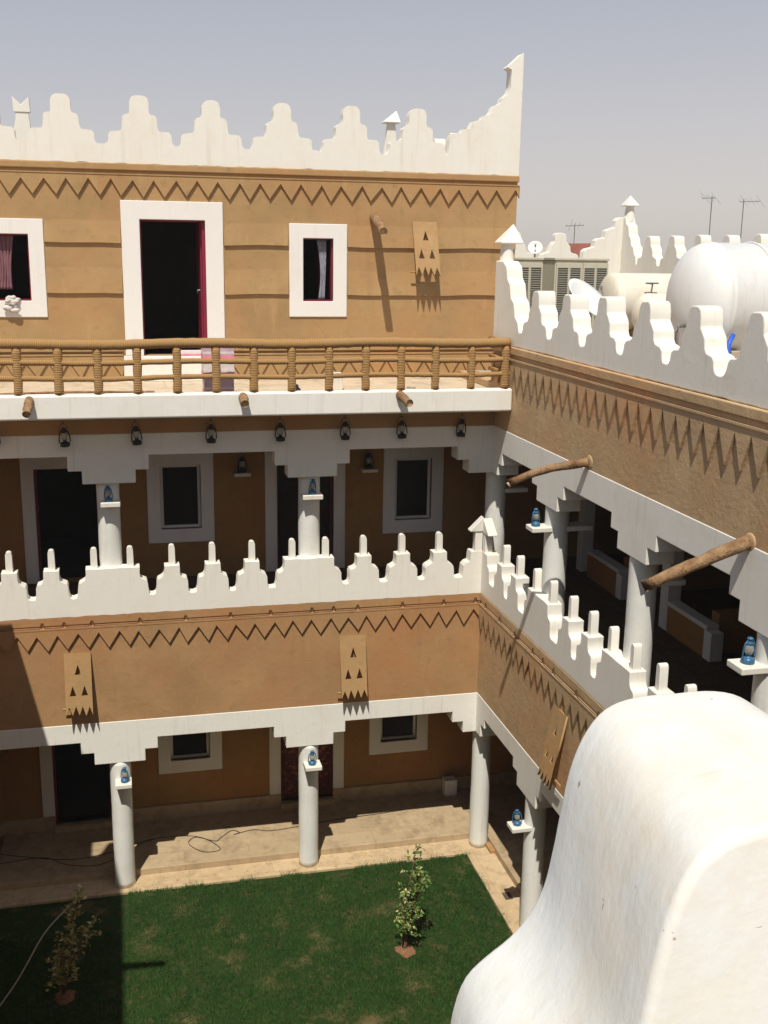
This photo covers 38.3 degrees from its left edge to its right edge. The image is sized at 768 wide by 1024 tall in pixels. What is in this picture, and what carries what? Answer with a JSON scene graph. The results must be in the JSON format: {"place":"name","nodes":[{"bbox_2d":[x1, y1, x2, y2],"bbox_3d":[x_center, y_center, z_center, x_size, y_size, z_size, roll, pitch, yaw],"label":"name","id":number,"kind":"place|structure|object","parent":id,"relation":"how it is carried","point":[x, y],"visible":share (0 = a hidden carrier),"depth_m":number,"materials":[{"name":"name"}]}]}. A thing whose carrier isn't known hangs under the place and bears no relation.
{"place":"outdoors","nodes":[
{"label":"outdoors","id":0,"kind":"place"},
{"bbox_2d":[0,391,154,394],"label":"wooden pole","id":1,"kind":"object","parent":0,"point":[52,392],"visible":0.68,"depth_m":16.48,"materials":[{"name":"brown wood"}]},
{"bbox_2d":[181,350,200,355],"bbox_3d":[-3.199,-2.624,18.255,0.454,0.089,0.164,-2,14,-13],"label":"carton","id":2,"kind":"object","parent":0,"point":[190,352],"visible":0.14,"depth_m":18.19,"materials":[{"name":"white cardboard"}]},
{"bbox_2d":[0,851,514,1023],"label":"lawn","id":3,"kind":"structure","parent":0,"point":[32,932],"depth_m":16.66,"materials":[{"name":"plant"}]},
{"bbox_2d":[0,892,82,1005],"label":"garden hose","id":4,"kind":"object","parent":3,"relation":"on","point":[32,954],"visible":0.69,"depth_m":16.36,"materials":[{"name":"grey rubber"}]},
{"bbox_2d":[42,883,101,1004],"bbox_3d":[-4.351,6.009,15.417,0.850,1.658,0.588,-2,14,-13],"label":"sapling","id":5,"kind":"object","parent":3,"relation":"on","point":[63,996],"visible":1,"depth_m":15.39,"materials":[{"name":"green plant"}]},
{"bbox_2d":[0,839,520,933],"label":"kerb","id":6,"kind":"structure","parent":3,"relation":"on","point":[490,867],"depth_m":18.56,"materials":[{"name":"stone"}]},
{"bbox_2d":[486,842,494,853],"bbox_3d":[1.867,5.913,19.477,0.090,0.060,0.300,-2,14,-13],"label":"brick","id":7,"kind":"object","parent":6,"relation":"on","point":[490,848],"visible":1,"depth_m":19.42,"materials":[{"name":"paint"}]},
{"bbox_2d":[393,844,431,957],"bbox_3d":[0.417,5.758,16.554,0.537,1.763,0.711,-2,14,-13],"label":"sapling","id":8,"kind":"object","parent":3,"relation":"on","point":[406,950],"visible":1,"depth_m":16.50,"materials":[{"name":"green plant"}]},
{"bbox_2d":[0,784,559,893],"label":"gallery floor","id":9,"kind":"structure","parent":0,"point":[420,819],"depth_m":19.55,"materials":[{"name":"beige stone"}]},
{"bbox_2d":[0,838,155,865],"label":"cable","id":10,"kind":"object","parent":9,"relation":"on","point":[72,865],"visible":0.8,"depth_m":18.68,"materials":[{"name":"black rubber"}]},
{"bbox_2d":[1,809,403,859],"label":"cable","id":11,"kind":"object","parent":9,"relation":"on","point":[198,837],"visible":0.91,"depth_m":19.47,"materials":[{"name":"black rubber"}]},
{"bbox_2d":[142,806,450,885],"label":"leaf litter","id":12,"kind":"object","parent":9,"relation":"on","point":[299,867],"visible":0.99,"depth_m":19.21,"materials":[{"name":"brown plant"}]},
{"bbox_2d":[442,776,456,795],"bbox_3d":[1.256,5.251,21.199,0.240,0.318,0.200,-2,14,-13],"label":"utility box","id":13,"kind":"object","parent":9,"relation":"on","point":[449,785],"visible":1,"depth_m":21.11,"materials":[{"name":"paint"}]},
{"bbox_2d":[0,0,767,254],"label":"sky","id":14,"kind":"structure","parent":0,"point":[661,104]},
{"bbox_2d":[502,892,512,899],"bbox_3d":[2.017,6.273,18.068,0.130,0.012,0.200,-2,14,-13],"label":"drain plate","id":15,"kind":"object","parent":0,"point":[507,895],"visible":1,"depth_m":18.07,"materials":[{"name":"grey metal"}]},
{"bbox_2d":[528,241,542,256],"bbox_3d":[3.898,-5.862,28.826,0.336,2.346,0.282,-6,15,-28],"label":"satellite dish","id":16,"kind":"object","parent":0,"point":[535,247],"visible":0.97,"depth_m":28.61,"materials":[{"name":"metal"}]},
{"bbox_2d":[526,248,546,256],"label":"house","id":17,"kind":"structure","parent":0,"point":[542,251],"depth_m":76.79,"materials":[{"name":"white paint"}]},
{"bbox_2d":[566,220,583,253],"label":"tv antenna","id":18,"kind":"object","parent":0,"point":[574,225],"visible":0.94,"depth_m":40.18,"materials":[{"name":"metal"}]},
{"bbox_2d":[568,243,590,257],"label":"house","id":19,"kind":"structure","parent":0,"point":[578,247],"depth_m":54.56,"materials":[{"name":"red tile"}]},
{"bbox_2d":[702,194,720,234],"bbox_3d":[10.485,-8.291,36.210,0.531,4.275,0.623,-4,14,-18],"label":"tv antenna","id":20,"kind":"object","parent":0,"point":[711,209],"visible":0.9,"depth_m":35.85,"materials":[{"name":"metal"}]},
{"bbox_2d":[739,195,763,238],"bbox_3d":[11.937,-8.315,36.554,0.743,4.205,0.605,-1,13,-8],"label":"tv antenna","id":21,"kind":"object","parent":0,"point":[743,201],"visible":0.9,"depth_m":36.16,"materials":[{"name":"metal"}]},
{"bbox_3d":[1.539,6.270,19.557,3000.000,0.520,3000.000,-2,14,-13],"label":"ground","id":22,"kind":"structure","parent":0,"visible":0},
{"bbox_2d":[0,377,623,888],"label":"gallery wing","id":23,"kind":"structure","parent":22,"relation":"on","point":[214,711],"depth_m":18.13,"materials":[{"name":"paint"}]},
{"bbox_2d":[19,457,98,583],"bbox_3d":[-5.314,0.108,18.609,1.440,2.170,0.230,-2,14,-13],"label":"doorway","id":24,"kind":"structure","parent":23,"relation":"in","point":[28,466],"depth_m":18.34,"materials":[{"name":"paint"}]},
{"bbox_2d":[59,420,70,446],"bbox_3d":[-4.676,-1.169,16.143,0.167,0.434,0.144,4,14,14],"label":"hanging lantern","id":25,"kind":"object","parent":23,"relation":"hanging from","point":[64,437],"visible":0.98,"depth_m":16.12,"materials":[{"name":"black metal"}]},
{"bbox_2d":[39,746,111,820],"bbox_3d":[-5.364,4.448,19.636,1.410,2.190,0.230,-2,14,-13],"label":"doorway","id":26,"kind":"structure","parent":23,"relation":"in","point":[49,803],"depth_m":19.49,"materials":[{"name":"paint"}]},
{"bbox_2d":[104,485,112,501],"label":"lantern","id":27,"kind":"object","parent":23,"relation":"on","point":[108,492],"visible":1,"depth_m":16.58,"materials":[{"name":"blue metal"}]},
{"bbox_2d":[121,767,128,782],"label":"lantern","id":28,"kind":"object","parent":23,"relation":"on","point":[124,774],"visible":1,"depth_m":17.53,"materials":[{"name":"blue metal"}]},
{"bbox_2d":[131,419,141,444],"bbox_3d":[-3.693,-1.207,16.386,0.202,0.425,0.149,5,14,16],"label":"hanging lantern","id":29,"kind":"object","parent":23,"relation":"hanging from","point":[136,434],"visible":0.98,"depth_m":16.36,"materials":[{"name":"black metal"}]},
{"bbox_2d":[35,415,312,420],"bbox_3d":[-2.214,-1.462,16.758,7.031,0.045,0.014,-2,14,-13],"label":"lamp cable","id":30,"kind":"object","parent":23,"relation":"attached to","point":[239,416],"visible":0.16,"depth_m":16.76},
{"bbox_2d":[146,453,214,543],"bbox_3d":[-3.482,-0.257,18.927,1.120,1.572,0.150,-2,14,-13],"label":"window","id":31,"kind":"structure","parent":23,"relation":"in","point":[175,499],"depth_m":18.92,"materials":[{"name":"paint"}]},
{"bbox_2d":[158,731,221,773],"bbox_3d":[-3.506,3.999,19.941,1.140,1.422,0.150,-2,14,-13],"label":"window","id":32,"kind":"structure","parent":23,"relation":"in","point":[177,747],"depth_m":20.01,"materials":[{"name":"paint"}]},
{"bbox_2d":[205,420,216,442],"bbox_3d":[-2.595,-1.255,16.654,0.154,0.424,0.194,4,14,14],"label":"hanging lantern","id":33,"kind":"object","parent":23,"relation":"hanging from","point":[210,427],"visible":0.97,"depth_m":16.61,"materials":[{"name":"black metal"}]},
{"bbox_2d":[202,379,233,391],"bbox_3d":[-2.459,-1.850,16.402,0.434,0.270,0.404,-2,14,-13],"label":"carton","id":34,"kind":"object","parent":23,"relation":"on","point":[227,384],"visible":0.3,"depth_m":16.22,"materials":[{"name":"purple cardboard"}]},
{"bbox_2d":[201,364,234,379],"bbox_3d":[-2.455,-2.104,16.342,0.453,0.250,0.404,-2,14,-13],"label":"carton","id":35,"kind":"object","parent":34,"relation":"on","point":[225,368],"visible":0.33,"depth_m":16.16,"materials":[{"name":"white cardboard"}]},
{"bbox_2d":[201,348,233,358],"bbox_3d":[-2.455,-2.353,16.282,0.450,0.260,0.404,-2,14,-13],"label":"carton","id":36,"kind":"object","parent":35,"relation":"on","point":[226,353],"visible":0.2,"depth_m":16.11,"materials":[{"name":"pink cardboard"}]},
{"bbox_2d":[0,597,478,631],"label":"tacked cord","id":37,"kind":"object","parent":23,"relation":"on","point":[235,617],"visible":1,"depth_m":17.44,"materials":[{"name":"brown"}]},
{"bbox_2d":[237,453,246,472],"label":"lantern","id":38,"kind":"object","parent":23,"relation":"on","point":[242,463],"visible":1,"depth_m":18.85,"materials":[{"name":"black metal"}]},
{"bbox_2d":[0,336,511,395],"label":"balustrade","id":39,"kind":"object","parent":23,"relation":"on","point":[97,363],"visible":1,"depth_m":15.85,"materials":[{"name":"wood"}]},
{"bbox_2d":[0,53,523,381],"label":"rooftop room","id":40,"kind":"object","parent":23,"relation":"on","point":[138,225],"visible":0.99,"depth_m":18.32,"materials":[{"name":"paint"}]},
{"bbox_2d":[0,235,12,288],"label":"curtain","id":41,"kind":"object","parent":40,"relation":"hanging from","point":[6,241],"visible":1,"depth_m":17.52,"materials":[{"name":"pink fabric"}]},
{"bbox_2d":[3,295,20,312],"bbox_3d":[-5.890,-3.289,17.495,0.272,0.278,0.153,-2,14,-13],"label":"cloth bundle","id":42,"kind":"object","parent":40,"relation":"hanging from","point":[10,302],"visible":1,"depth_m":17.46,"materials":[{"name":"white fabric"}]},
{"bbox_2d":[0,218,47,316],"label":"window","id":43,"kind":"structure","parent":40,"relation":"in","point":[36,306],"depth_m":17.49,"materials":[{"name":"paint"}]},
{"bbox_2d":[120,200,224,381],"bbox_3d":[-3.304,-3.641,18.285,1.779,2.866,1.121,-17,22,-52],"label":"doorway","id":44,"kind":"structure","parent":40,"relation":"in","point":[209,233],"depth_m":18.01,"materials":[{"name":"paint"}]},
{"bbox_2d":[289,223,346,316],"bbox_3d":[-1.174,-4.115,18.833,0.980,1.523,0.648,-2,14,-13],"label":"window","id":45,"kind":"structure","parent":40,"relation":"in","point":[298,306],"depth_m":18.54,"materials":[{"name":"paint"}]},
{"bbox_2d":[317,240,325,298],"bbox_3d":[-1.059,-4.094,18.677,0.162,0.982,0.056,-2,14,-13],"label":"curtain","id":46,"kind":"object","parent":40,"relation":"hanging from","point":[321,244],"visible":1,"depth_m":18.66,"materials":[{"name":"white fabric"}]},
{"bbox_2d":[275,419,285,441],"bbox_3d":[-1.592,-1.297,16.887,0.151,0.425,0.187,-6,15,-27],"label":"hanging lantern","id":47,"kind":"object","parent":23,"relation":"hanging from","point":[280,437],"visible":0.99,"depth_m":16.85,"materials":[{"name":"black metal"}]},
{"bbox_2d":[264,452,344,571],"bbox_3d":[-1.404,-0.050,19.527,1.420,2.170,0.230,-2,14,-13],"label":"doorway","id":48,"kind":"structure","parent":23,"relation":"in","point":[281,491],"depth_m":19.52,"materials":[{"name":"paint"}]},
{"bbox_2d":[269,727,343,798],"bbox_3d":[-1.449,4.289,20.556,1.400,2.190,0.230,-2,14,-13],"label":"doorway","id":49,"kind":"structure","parent":23,"relation":"in","point":[283,761],"depth_m":20.64,"materials":[{"name":"paint"}]},
{"bbox_2d":[308,479,315,494],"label":"lantern","id":50,"kind":"object","parent":23,"relation":"on","point":[312,486],"visible":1,"depth_m":17.28,"materials":[{"name":"blue metal"}]},
{"bbox_2d":[308,750,316,765],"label":"lantern","id":51,"kind":"object","parent":23,"relation":"on","point":[312,762],"visible":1,"depth_m":18.22,"materials":[{"name":"blue metal"}]},
{"bbox_2d":[333,372,342,389],"bbox_3d":[-0.774,-2.063,17.418,0.220,0.266,0.200,-2,14,-13],"label":"crate","id":52,"kind":"object","parent":23,"relation":"on","point":[337,383],"visible":0.43,"depth_m":17.34,"materials":[{"name":"paint"}]},
{"bbox_2d":[340,417,350,439],"bbox_3d":[-0.608,-1.336,17.107,0.171,0.429,0.151,8,15,29],"label":"hanging lantern","id":53,"kind":"object","parent":23,"relation":"hanging from","point":[345,425],"visible":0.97,"depth_m":17.08,"materials":[{"name":"black metal"}]},
{"bbox_2d":[364,450,373,468],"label":"lantern","id":54,"kind":"object","parent":23,"relation":"on","point":[369,461],"visible":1,"depth_m":19.36,"materials":[{"name":"black metal"}]},
{"bbox_2d":[369,714,427,754],"bbox_3d":[0.268,3.846,20.827,1.140,1.422,0.150,-2,14,-13],"label":"window","id":55,"kind":"structure","parent":23,"relation":"in","point":[381,730],"depth_m":20.90,"materials":[{"name":"paint"}]},
{"bbox_2d":[396,413,407,438],"bbox_3d":[0.274,-1.370,17.313,0.173,0.432,0.144,11,16,35],"label":"hanging lantern","id":56,"kind":"object","parent":23,"relation":"hanging from","point":[401,435],"visible":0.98,"depth_m":17.29,"materials":[{"name":"black metal"}]},
{"bbox_2d":[382,447,443,533],"bbox_3d":[0.512,-0.414,19.866,1.110,1.582,0.150,-2,14,-13],"label":"window","id":57,"kind":"structure","parent":23,"relation":"in","point":[406,471],"depth_m":19.86,"materials":[{"name":"paint"}]},
{"bbox_2d":[456,412,465,436],"bbox_3d":[1.232,-1.409,17.550,0.146,0.426,0.194,5,14,17],"label":"hanging lantern","id":58,"kind":"object","parent":23,"relation":"hanging from","point":[460,427],"visible":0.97,"depth_m":17.51,"materials":[{"name":"black metal"}]},
{"bbox_2d":[459,196,767,926],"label":"gallery wing","id":59,"kind":"structure","parent":22,"relation":"on","point":[651,435],"depth_m":14.64,"materials":[{"name":"paint"}]},
{"bbox_2d":[512,809,521,825],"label":"lantern","id":60,"kind":"object","parent":59,"relation":"on","point":[516,821],"visible":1,"depth_m":16.68,"materials":[{"name":"blue metal"}]},
{"bbox_2d":[514,257,543,308],"bbox_3d":[2.534,-4.312,22.815,1.200,1.850,0.900,-2,14,-13],"label":"air conditioner","id":61,"kind":"object","parent":59,"relation":"on","point":[532,268],"visible":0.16,"depth_m":22.35,"materials":[{"name":"beige metal"}]},
{"bbox_2d":[531,508,539,526],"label":"lantern","id":62,"kind":"object","parent":59,"relation":"on","point":[535,517],"visible":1,"depth_m":15.70,"materials":[{"name":"blue metal"}]},
{"bbox_2d":[480,603,599,716],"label":"trim","id":63,"kind":"structure","parent":59,"relation":"on","point":[541,662],"depth_m":15.64,"materials":[{"name":"brown paint"}]},
{"bbox_2d":[539,257,609,329],"bbox_3d":[3.926,-4.369,23.141,1.200,1.850,0.900,-2,14,-13],"label":"air conditioner","id":64,"kind":"object","parent":59,"relation":"on","point":[558,274],"visible":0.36,"depth_m":22.60,"materials":[{"name":"beige metal"}]},
{"bbox_2d":[568,278,602,315],"bbox_3d":[3.747,-3.432,20.144,1.036,1.599,0.769,-19,23,-55],"label":"satellite dish","id":65,"kind":"object","parent":59,"relation":"on","point":[579,286],"visible":0.52,"depth_m":20.24,"materials":[{"name":"metal"}]},
{"bbox_2d":[598,273,670,336],"bbox_3d":[5.466,-3.766,21.455,2.620,1.696,1.149,-2,14,-13],"label":"storage tank","id":66,"kind":"object","parent":59,"relation":"on","point":[631,288],"visible":0.24,"depth_m":20.82,"materials":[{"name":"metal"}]},
{"bbox_2d":[631,293,665,326],"bbox_3d":[5.219,-3.484,19.494,1.740,0.729,0.729,-2,14,-13],"label":"water heater","id":67,"kind":"object","parent":59,"relation":"attached to","point":[641,299],"visible":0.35,"depth_m":19.20,"materials":[{"name":"white metal"}]},
{"bbox_2d":[666,241,767,357],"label":"water tank","id":68,"kind":"object","parent":59,"relation":"on","point":[730,280],"visible":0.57,"depth_m":16.31,"materials":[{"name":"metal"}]},
{"bbox_2d":[727,333,734,353],"bbox_3d":[5.099,-2.193,16.329,0.082,0.879,0.211,11,16,36],"label":"water pipe","id":69,"kind":"object","parent":59,"relation":"on","point":[731,339],"visible":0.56,"depth_m":16.21,"materials":[{"name":"blue plastic"}]},
{"bbox_2d":[741,637,755,664],"bbox_3d":[3.478,1.317,10.537,0.130,0.262,0.130,7,15,24],"label":"lantern","id":70,"kind":"object","parent":59,"relation":"on","point":[749,648],"visible":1,"depth_m":10.51,"materials":[{"name":"blue metal"}]},
{"bbox_3d":[5.026,5.719,2.204,14.900,8.660,3.800,-2,14,-13],"label":"side wing","id":71,"kind":"object","parent":22,"relation":"on","visible":0},
{"bbox_2d":[451,691,767,1023],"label":"parapet wall","id":72,"kind":"structure","parent":71,"relation":"on","point":[651,906],"depth_m":1.53,"materials":[{"name":"white paint"}]}
]}

